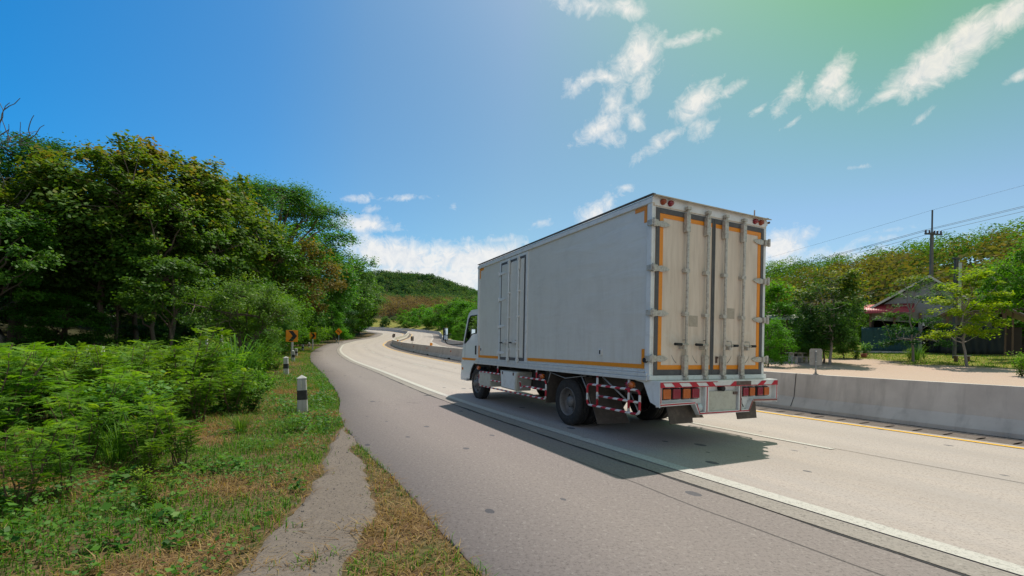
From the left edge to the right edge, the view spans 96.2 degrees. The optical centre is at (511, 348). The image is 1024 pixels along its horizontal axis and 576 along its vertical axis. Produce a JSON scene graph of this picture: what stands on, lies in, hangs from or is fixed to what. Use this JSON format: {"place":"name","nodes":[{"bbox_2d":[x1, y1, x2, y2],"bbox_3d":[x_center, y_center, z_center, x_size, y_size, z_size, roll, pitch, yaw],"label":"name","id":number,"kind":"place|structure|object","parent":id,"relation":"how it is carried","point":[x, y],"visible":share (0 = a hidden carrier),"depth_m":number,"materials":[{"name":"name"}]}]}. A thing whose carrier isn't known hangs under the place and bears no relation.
{"place":"outdoors","nodes":[
{"label":"outdoors","id":0,"kind":"place"},
{"bbox_2d":[21,405,186,461],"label":"tall grass","id":1,"kind":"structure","parent":0,"point":[121,454],"depth_m":5.30,"materials":[{"name":"green plant"}]},
{"bbox_2d":[177,333,297,381],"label":"bush","id":2,"kind":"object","parent":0,"point":[242,351],"depth_m":15.33,"materials":[{"name":"green plant"}]},
{"bbox_2d":[223,427,377,575],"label":"path","id":3,"kind":"structure","parent":0,"point":[347,501],"depth_m":3.51,"materials":[{"name":"grey gravel"}]},
{"bbox_2d":[400,331,444,346],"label":"opposite road","id":4,"kind":"structure","parent":0,"point":[425,339],"depth_m":111.67,"materials":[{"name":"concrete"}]},
{"bbox_2d":[0,262,1023,575],"bbox_3d":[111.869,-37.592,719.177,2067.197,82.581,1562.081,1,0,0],"label":"ground","id":5,"kind":"structure","parent":0,"point":[888,368],"depth_m":4.29,"materials":[{"name":"green plant"}]},
{"bbox_2d":[0,392,31,436],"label":"legume shrub","id":6,"kind":"object","parent":5,"relation":"on","point":[7,404],"visible":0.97,"depth_m":4.70,"materials":[{"name":"green plant"}]},
{"bbox_2d":[0,343,67,442],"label":"legume shrub","id":7,"kind":"object","parent":5,"relation":"on","point":[26,385],"visible":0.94,"depth_m":5.71,"materials":[{"name":"green plant"}]},
{"bbox_2d":[0,342,68,423],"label":"legume shrub","id":8,"kind":"object","parent":5,"relation":"on","point":[36,417],"visible":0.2,"depth_m":7.50,"materials":[{"name":"green plant"}]},
{"bbox_2d":[0,203,68,302],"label":"tree","id":9,"kind":"object","parent":5,"relation":"on","point":[37,259],"visible":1,"depth_m":21.36,"materials":[{"name":"green plant"}]},
{"bbox_2d":[0,418,79,508],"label":"legume shrub","id":10,"kind":"object","parent":5,"relation":"on","point":[33,483],"visible":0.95,"depth_m":3.84,"materials":[{"name":"green plant"}]},
{"bbox_2d":[0,354,79,423],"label":"legume shrub","id":11,"kind":"object","parent":5,"relation":"on","point":[44,417],"visible":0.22,"depth_m":7.32,"materials":[{"name":"green plant"}]},
{"bbox_2d":[0,154,93,343],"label":"forest tree","id":12,"kind":"object","parent":5,"relation":"on","point":[7,293],"visible":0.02,"depth_m":29.27,"materials":[{"name":"green plant"}]},
{"bbox_2d":[12,421,96,496],"bbox_3d":[-4.090,1.023,4.130,0.594,0.652,0.552,1,0,32],"label":"legume shrub","id":13,"kind":"object","parent":5,"relation":"on","point":[65,461],"visible":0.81,"depth_m":4.11,"materials":[{"name":"green plant"}]},
{"bbox_2d":[0,130,113,326],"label":"tree","id":14,"kind":"object","parent":5,"relation":"on","point":[57,146],"visible":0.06,"depth_m":32.45,"materials":[{"name":"green plant"}]},
{"bbox_2d":[11,342,104,423],"bbox_3d":[-7.542,0.590,7.728,1.223,1.402,1.137,1,0,-28],"label":"legume shrub","id":15,"kind":"object","parent":5,"relation":"on","point":[70,352],"visible":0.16,"depth_m":7.57,"materials":[{"name":"green plant"}]},
{"bbox_2d":[0,148,121,346],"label":"forest tree","id":16,"kind":"object","parent":5,"relation":"on","point":[12,160],"visible":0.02,"depth_m":29.59,"materials":[{"name":"green plant"}]},
{"bbox_2d":[0,131,125,346],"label":"tree","id":17,"kind":"object","parent":5,"relation":"on","point":[10,155],"visible":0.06,"depth_m":28.83,"materials":[{"name":"green plant"}]},
{"bbox_2d":[0,287,126,351],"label":"forest bush","id":18,"kind":"object","parent":5,"relation":"on","point":[43,334],"visible":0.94,"depth_m":23.92,"materials":[{"name":"green plant"}]},
{"bbox_2d":[0,159,154,350],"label":"tree","id":19,"kind":"object","parent":5,"relation":"on","point":[66,283],"visible":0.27,"depth_m":24.68,"materials":[{"name":"green plant"}]},
{"bbox_2d":[32,391,122,466],"bbox_3d":[-4.766,0.909,5.028,0.762,0.838,0.709,1,0,-23],"label":"legume shrub","id":20,"kind":"object","parent":5,"relation":"on","point":[97,406],"visible":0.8,"depth_m":5.06,"materials":[{"name":"green plant"}]},
{"bbox_2d":[37,347,118,397],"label":"legume shrub","id":21,"kind":"object","parent":5,"relation":"on","point":[92,351],"visible":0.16,"depth_m":7.67,"materials":[{"name":"green plant"}]},
{"bbox_2d":[0,98,176,346],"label":"bare tree","id":22,"kind":"object","parent":5,"relation":"on","point":[3,337],"visible":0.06,"depth_m":25.50,"materials":[{"name":"grey plant"}]},
{"bbox_2d":[44,361,141,437],"bbox_3d":[-6.130,0.753,6.690,0.922,1.137,0.992,1,0,23],"label":"legume shrub","id":23,"kind":"object","parent":5,"relation":"on","point":[66,373],"visible":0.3,"depth_m":6.59,"materials":[{"name":"green plant"}]},
{"bbox_2d":[51,367,138,417],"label":"legume shrub","id":24,"kind":"object","parent":5,"relation":"on","point":[80,378],"visible":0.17,"depth_m":7.17,"materials":[{"name":"green plant"}]},
{"bbox_2d":[0,129,190,345],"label":"tree","id":25,"kind":"object","parent":5,"relation":"on","point":[74,178],"visible":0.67,"depth_m":24.58,"materials":[{"name":"green plant"}]},
{"bbox_2d":[49,373,146,444],"bbox_3d":[-5.617,0.829,6.256,0.996,1.012,0.810,1,0,-40],"label":"legume shrub","id":26,"kind":"object","parent":5,"relation":"on","point":[72,389],"visible":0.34,"depth_m":6.06,"materials":[{"name":"green plant"}]},
{"bbox_2d":[47,370,153,453],"bbox_3d":[-5.175,0.807,5.740,0.986,1.074,0.851,1,0,-5],"label":"legume shrub","id":27,"kind":"object","parent":5,"relation":"on","point":[123,382],"visible":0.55,"depth_m":5.68,"materials":[{"name":"green plant"}]},
{"bbox_2d":[71,309,149,346],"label":"forest bush","id":28,"kind":"object","parent":5,"relation":"on","point":[121,312],"visible":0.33,"depth_m":28.36,"materials":[{"name":"green plant"}]},
{"bbox_2d":[46,214,175,345],"bbox_3d":[-22.966,-3.261,26.888,6.093,9.022,6.014,1,0,8],"label":"understorey tree","id":29,"kind":"object","parent":5,"relation":"on","point":[95,259],"visible":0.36,"depth_m":25.08,"materials":[{"name":"green plant"}]},
{"bbox_2d":[71,340,168,402],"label":"legume shrub","id":30,"kind":"object","parent":5,"relation":"on","point":[108,356],"visible":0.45,"depth_m":7.34,"materials":[{"name":"green plant"}]},
{"bbox_2d":[83,368,161,429],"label":"legume shrub","id":31,"kind":"object","parent":5,"relation":"on","point":[144,391],"visible":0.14,"depth_m":6.71,"materials":[{"name":"green plant"}]},
{"bbox_2d":[60,135,200,345],"bbox_3d":[-23.761,-5.985,28.991,7.218,14.453,6.786,1,0,28],"label":"tree","id":32,"kind":"object","parent":5,"relation":"on","point":[154,152],"visible":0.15,"depth_m":28.41,"materials":[{"name":"green plant"}]},
{"bbox_2d":[84,370,184,446],"bbox_3d":[-4.954,0.834,6.083,1.007,1.045,1.106,1,0,-30],"label":"weed bush","id":33,"kind":"object","parent":5,"relation":"on","point":[161,397],"visible":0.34,"depth_m":6.15,"materials":[{"name":"green plant"}]},
{"bbox_2d":[95,397,176,463],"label":"legume shrub","id":34,"kind":"object","parent":5,"relation":"on","point":[126,443],"visible":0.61,"depth_m":5.15,"materials":[{"name":"green plant"}]},
{"bbox_2d":[104,309,179,344],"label":"forest bush","id":35,"kind":"object","parent":5,"relation":"on","point":[139,319],"visible":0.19,"depth_m":33.33,"materials":[{"name":"green plant"}]},
{"bbox_2d":[118,422,171,478],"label":"legume shrub","id":36,"kind":"object","parent":5,"relation":"on","point":[150,444],"visible":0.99,"depth_m":4.72,"materials":[{"name":"green plant"}]},
{"bbox_2d":[111,320,181,345],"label":"forest bush","id":37,"kind":"object","parent":5,"relation":"on","point":[145,335],"visible":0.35,"depth_m":31.14,"materials":[{"name":"green plant"}]},
{"bbox_2d":[120,395,181,457],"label":"legume shrub","id":38,"kind":"object","parent":5,"relation":"on","point":[159,403],"visible":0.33,"depth_m":5.42,"materials":[{"name":"green plant"}]},
{"bbox_2d":[124,464,187,508],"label":"weed bush","id":39,"kind":"object","parent":5,"relation":"on","point":[145,485],"visible":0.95,"depth_m":3.86,"materials":[{"name":"green plant"}]},
{"bbox_2d":[82,171,230,349],"bbox_3d":[-21.120,-4.485,27.315,7.255,11.521,7.087,1,0,30],"label":"tree","id":40,"kind":"object","parent":5,"relation":"on","point":[187,201],"visible":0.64,"depth_m":25.98,"materials":[{"name":"green plant"}]},
{"bbox_2d":[126,369,192,421],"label":"legume shrub","id":41,"kind":"object","parent":5,"relation":"on","point":[178,391],"visible":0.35,"depth_m":7.40,"materials":[{"name":"green plant"}]},
{"bbox_2d":[110,254,215,345],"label":"understorey tree","id":42,"kind":"object","parent":5,"relation":"on","point":[183,268],"visible":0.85,"depth_m":23.25,"materials":[{"name":"green plant"}]},
{"bbox_2d":[130,338,200,383],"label":"legume shrub","id":43,"kind":"object","parent":5,"relation":"on","point":[168,349],"visible":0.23,"depth_m":9.07,"materials":[{"name":"green plant"}]},
{"bbox_2d":[0,370,341,575],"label":"creeping weeds","id":44,"kind":"object","parent":5,"relation":"on","point":[120,475],"visible":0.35,"depth_m":4.02,"materials":[{"name":"green plant"}]},
{"bbox_2d":[133,404,209,468],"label":"legume shrub","id":45,"kind":"object","parent":5,"relation":"on","point":[187,432],"visible":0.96,"depth_m":5.05,"materials":[{"name":"green plant"}]},
{"bbox_2d":[92,143,258,344],"bbox_3d":[-21.950,-6.071,30.013,8.423,14.668,7.920,1,0,12],"label":"tree","id":46,"kind":"object","parent":5,"relation":"on","point":[212,183],"visible":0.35,"depth_m":29.68,"materials":[{"name":"green plant"}]},
{"bbox_2d":[143,363,213,416],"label":"weed bush","id":47,"kind":"object","parent":5,"relation":"on","point":[158,376],"visible":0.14,"depth_m":7.96,"materials":[{"name":"green plant"}]},
{"bbox_2d":[142,325,237,417],"bbox_3d":[-6.140,0.435,8.746,1.374,1.810,1.593,1,0,20],"label":"legume shrub","id":48,"kind":"object","parent":5,"relation":"on","point":[178,349],"visible":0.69,"depth_m":8.84,"materials":[{"name":"green plant"}]},
{"bbox_2d":[170,369,223,422],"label":"legume shrub","id":49,"kind":"object","parent":5,"relation":"on","point":[205,405],"visible":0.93,"depth_m":7.95,"materials":[{"name":"green plant"}]},
{"bbox_2d":[186,352,251,408],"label":"legume shrub","id":50,"kind":"object","parent":5,"relation":"on","point":[232,365],"visible":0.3,"depth_m":9.63,"materials":[{"name":"green plant"}]},
{"bbox_2d":[156,159,287,340],"bbox_3d":[-21.279,-6.251,33.014,8.808,14.865,9.289,1,0,21],"label":"tree","id":51,"kind":"object","parent":5,"relation":"on","point":[246,217],"visible":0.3,"depth_m":33.15,"materials":[{"name":"green plant"}]},
{"bbox_2d":[205,360,257,412],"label":"legume shrub","id":52,"kind":"object","parent":5,"relation":"on","point":[242,381],"visible":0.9,"depth_m":9.02,"materials":[{"name":"green plant"}]},
{"bbox_2d":[167,267,312,366],"bbox_3d":[-11.120,-0.898,19.048,5.146,4.723,5.170,1,0,-17],"label":"round tree","id":53,"kind":"object","parent":5,"relation":"on","point":[241,327],"visible":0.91,"depth_m":18.60,"materials":[{"name":"green plant"}]},
{"bbox_2d":[187,188,303,339],"bbox_3d":[-24.578,-6.401,39.254,10.762,14.760,10.513,1,0,-1],"label":"tree","id":54,"kind":"object","parent":5,"relation":"on","point":[264,264],"visible":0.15,"depth_m":39.29,"materials":[{"name":"green plant"}]},
{"bbox_2d":[225,410,266,432],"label":"tall grass","id":55,"kind":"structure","parent":5,"relation":"on","point":[237,424],"depth_m":7.19,"materials":[{"name":"green plant"}]},
{"bbox_2d":[0,346,498,575],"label":"verge grass","id":56,"kind":"structure","parent":5,"relation":"on","point":[285,388],"depth_m":3.82,"materials":[{"name":"green plant"}]},
{"bbox_2d":[226,377,273,412],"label":"weed bush","id":57,"kind":"object","parent":5,"relation":"on","point":[248,401],"visible":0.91,"depth_m":9.21,"materials":[{"name":"green plant"}]},
{"bbox_2d":[192,202,324,325],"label":"tree","id":58,"kind":"object","parent":5,"relation":"on","point":[288,271],"visible":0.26,"depth_m":43.32,"materials":[{"name":"green plant"}]},
{"bbox_2d":[223,277,308,346],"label":"tree","id":59,"kind":"object","parent":5,"relation":"on","point":[287,326],"visible":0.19,"depth_m":33.80,"materials":[{"name":"green plant"}]},
{"bbox_2d":[248,290,319,353],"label":"bushy tree","id":60,"kind":"object","parent":5,"relation":"on","point":[308,311],"visible":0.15,"depth_m":38.06,"materials":[{"name":"green plant"}]},
{"bbox_2d":[216,173,364,262],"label":"tree","id":61,"kind":"object","parent":5,"relation":"on","point":[287,198],"visible":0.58,"depth_m":50.44,"materials":[{"name":"green plant"}]},
{"bbox_2d":[243,234,354,347],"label":"tree","id":62,"kind":"object","parent":5,"relation":"on","point":[333,268],"visible":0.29,"depth_m":47.54,"materials":[{"name":"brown plant"}]},
{"bbox_2d":[270,255,330,328],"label":"tree","id":63,"kind":"object","parent":5,"relation":"on","point":[319,316],"visible":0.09,"depth_m":63.77,"materials":[{"name":"green plant"}]},
{"bbox_2d":[296,375,307,412],"bbox_3d":[-4.223,0.965,9.245,0.195,0.865,0.195,-2,1,-18],"label":"guide post","id":64,"kind":"object","parent":5,"relation":"on","point":[302,400],"visible":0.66,"depth_m":9.16,"materials":[{"name":"concrete"}]},
{"bbox_2d":[293,298,333,345],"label":"bushy tree","id":65,"kind":"object","parent":5,"relation":"on","point":[318,336],"visible":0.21,"depth_m":64.86,"materials":[{"name":"green plant"}]},
{"bbox_2d":[271,217,367,321],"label":"tree","id":66,"kind":"object","parent":5,"relation":"on","point":[337,298],"visible":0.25,"depth_m":82.44,"materials":[{"name":"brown plant"}]},
{"bbox_2d":[314,302,354,340],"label":"bushy tree","id":67,"kind":"object","parent":5,"relation":"on","point":[346,334],"visible":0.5,"depth_m":96.08,"materials":[{"name":"green plant"}]},
{"bbox_2d":[313,234,380,336],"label":"tree","id":68,"kind":"object","parent":5,"relation":"on","point":[365,300],"visible":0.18,"depth_m":112.22,"materials":[{"name":"green plant"}]},
{"bbox_2d":[327,259,384,325],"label":"tree","id":69,"kind":"object","parent":5,"relation":"on","point":[369,291],"visible":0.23,"depth_m":130.38,"materials":[{"name":"green plant"}]},
{"bbox_2d":[367,327,462,347],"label":"concrete barrier","id":70,"kind":"object","parent":5,"relation":"on","point":[450,341],"visible":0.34,"depth_m":153.40,"materials":[{"name":"grey concrete"}]},
{"bbox_2d":[357,270,477,305],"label":"mountain wood","id":71,"kind":"object","parent":5,"relation":"on","point":[402,284],"visible":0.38,"depth_m":474.06,"materials":[{"name":"green plant"}]},
{"bbox_2d":[375,293,477,317],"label":"valley wood","id":72,"kind":"object","parent":5,"relation":"on","point":[395,302],"visible":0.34,"depth_m":276.94,"materials":[{"name":"green plant"}]},
{"bbox_2d":[440,296,465,326],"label":"roadside tree","id":73,"kind":"object","parent":5,"relation":"on","point":[450,306],"visible":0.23,"depth_m":123.53,"materials":[{"name":"green plant"}]},
{"bbox_2d":[441,299,477,331],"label":"roadside tree","id":74,"kind":"object","parent":5,"relation":"on","point":[466,305],"visible":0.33,"depth_m":103.60,"materials":[{"name":"green plant"}]},
{"bbox_2d":[310,330,962,575],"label":"road shoulder","id":75,"kind":"object","parent":5,"relation":"on","point":[508,499],"visible":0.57,"depth_m":3.97},
{"bbox_2d":[360,327,1023,439],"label":"concrete barrier","id":76,"kind":"object","parent":5,"relation":"on","point":[992,410],"visible":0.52,"depth_m":9.37,"materials":[{"name":"grey concrete"}]},
{"bbox_2d":[809,349,821,374],"bbox_3d":[7.280,0.315,11.000,0.260,0.620,0.117,1,0,24],"label":"delineator plate","id":77,"kind":"object","parent":76,"relation":"on","point":[815,357],"visible":1,"depth_m":11.00,"materials":[{"name":"metal"}]},
{"bbox_2d":[377,330,1023,445],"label":"gutter","id":78,"kind":"object","parent":5,"relation":"on","point":[953,434],"visible":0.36,"depth_m":9.06,"materials":[{"name":"concrete"}]},
{"bbox_2d":[764,316,800,366],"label":"garden bush","id":79,"kind":"object","parent":5,"relation":"on","point":[772,351],"visible":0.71,"depth_m":32.47,"materials":[{"name":"green plant"}]},
{"bbox_2d":[764,315,807,360],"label":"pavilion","id":80,"kind":"structure","parent":5,"relation":"on","point":[772,317],"depth_m":40.08,"materials":[{"name":"wood"}]},
{"bbox_2d":[764,275,844,358],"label":"garden tree","id":81,"kind":"object","parent":5,"relation":"on","point":[779,307],"visible":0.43,"depth_m":38.43,"materials":[{"name":"green plant"}]},
{"bbox_2d":[794,306,854,362],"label":"garden bush","id":82,"kind":"object","parent":5,"relation":"on","point":[823,345],"visible":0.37,"depth_m":34.49,"materials":[{"name":"plant"}]},
{"bbox_2d":[785,265,873,364],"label":"garden tree","id":83,"kind":"object","parent":5,"relation":"on","point":[807,314],"visible":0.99,"depth_m":33.49,"materials":[{"name":"green plant"}]},
{"bbox_2d":[833,326,861,357],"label":"garden bush","id":84,"kind":"object","parent":5,"relation":"on","point":[855,342],"visible":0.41,"depth_m":38.14,"materials":[{"name":"green plant"}]},
{"bbox_2d":[822,300,880,348],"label":"garden tree","id":85,"kind":"object","parent":5,"relation":"on","point":[864,322],"visible":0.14,"depth_m":46.98,"materials":[{"name":"green plant"}]},
{"bbox_2d":[765,228,1023,326],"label":"hillside wood","id":86,"kind":"object","parent":5,"relation":"on","point":[873,265],"visible":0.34,"depth_m":96.35,"materials":[{"name":"green plant"}]},
{"bbox_2d":[765,216,1023,284],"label":"hilltop wood","id":87,"kind":"object","parent":5,"relation":"on","point":[900,251],"visible":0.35,"depth_m":154.36,"materials":[{"name":"green plant"}]},
{"bbox_2d":[787,351,1023,368],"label":"lawn grass","id":88,"kind":"structure","parent":5,"relation":"on","point":[934,359],"depth_m":35.32,"materials":[{"name":"green plant"}]},
{"bbox_2d":[871,273,956,361],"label":"garden tree","id":89,"kind":"object","parent":5,"relation":"on","point":[893,341],"visible":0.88,"depth_m":33.72,"materials":[{"name":"green plant"}]},
{"bbox_2d":[860,275,997,352],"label":"house","id":90,"kind":"structure","parent":5,"relation":"on","point":[869,334],"depth_m":42.86,"materials":[{"name":"grey wood"}]},
{"bbox_2d":[924,210,942,276],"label":"utility pole","id":91,"kind":"object","parent":5,"relation":"on","point":[931,233],"visible":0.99,"depth_m":51.91,"materials":[{"name":"concrete"}]},
{"bbox_2d":[952,257,962,358],"bbox_3d":[34.415,-3.014,35.523,0.790,7.996,0.200,1,0,-10],"label":"totem sign","id":92,"kind":"object","parent":5,"relation":"on","point":[957,264],"visible":0.41,"depth_m":35.47,"materials":[{"name":"metal"}]},
{"bbox_2d":[916,266,1018,365],"bbox_3d":[29.788,-1.931,30.228,4.992,6.981,5.301,1,0,42],"label":"young tree","id":93,"kind":"object","parent":5,"relation":"on","point":[981,316],"visible":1,"depth_m":29.54,"materials":[{"name":"green plant"}]},
{"bbox_2d":[937,295,1023,354],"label":"porch hut","id":94,"kind":"object","parent":5,"relation":"on","point":[1008,341],"visible":0.53,"depth_m":38.23,"materials":[{"name":"brown wood"}]},
{"bbox_2d":[965,223,1023,313],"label":"garden tree","id":95,"kind":"object","parent":5,"relation":"on","point":[989,286],"visible":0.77,"depth_m":33.47,"materials":[{"name":"green plant"}]},
{"bbox_2d":[971,257,1023,350],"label":"garden tree","id":96,"kind":"object","parent":5,"relation":"on","point":[1017,322],"visible":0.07,"depth_m":44.36,"materials":[{"name":"green plant"}]},
{"bbox_2d":[1005,348,1023,376],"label":"garden plant","id":97,"kind":"object","parent":5,"relation":"on","point":[1020,365],"visible":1,"depth_m":24.47,"materials":[{"name":"green plant"}]},
{"bbox_2d":[0,0,1023,289],"label":"sky","id":98,"kind":"structure","parent":0,"point":[461,135],"materials":[{"name":"blue"}]},
{"bbox_2d":[339,330,1023,575],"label":"road","id":99,"kind":"structure","parent":0,"point":[979,513],"depth_m":5.96,"materials":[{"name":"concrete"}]},
{"bbox_2d":[443,193,777,424],"bbox_3d":[1.112,-0.484,10.386,2.935,3.742,8.429,1,0,-26],"label":"delivery truck","id":100,"kind":"object","parent":99,"relation":"on","point":[652,307],"visible":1,"depth_m":7.14,"materials":[{"name":"paint"}]},
{"bbox_2d":[337,331,1016,575],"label":"road slab edge","id":101,"kind":"structure","parent":99,"relation":"on","point":[964,566],"depth_m":4.02,"materials":[{"name":"white paint"}]},
{"bbox_2d":[336,341,967,575],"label":"road joint","id":102,"kind":"object","parent":101,"relation":"on","point":[725,495],"visible":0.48,"depth_m":4.46,"materials":[{"name":"grey asphalt"}]},
{"bbox_2d":[340,333,1023,575],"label":"road edge line","id":103,"kind":"object","parent":99,"relation":"on","point":[981,558],"visible":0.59,"depth_m":4.16,"materials":[{"name":"white paint"}]},
{"bbox_2d":[383,333,1023,448],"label":"road yellow line","id":104,"kind":"object","parent":99,"relation":"on","point":[843,423],"visible":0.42,"depth_m":8.41,"materials":[{"name":"paint"}]},
{"bbox_2d":[667,417,834,448],"bbox_3d":[3.877,1.429,8.002,0.124,0.004,3.169,1,0,-28],"label":"road lane dash","id":105,"kind":"object","parent":99,"relation":"on","point":[765,436],"visible":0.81,"depth_m":7.48,"materials":[{"name":"white paint"}]},
{"bbox_2d":[390,342,1023,440],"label":"road dirt","id":106,"kind":"structure","parent":0,"point":[850,417],"depth_m":9.34,"materials":[{"name":"soil"}]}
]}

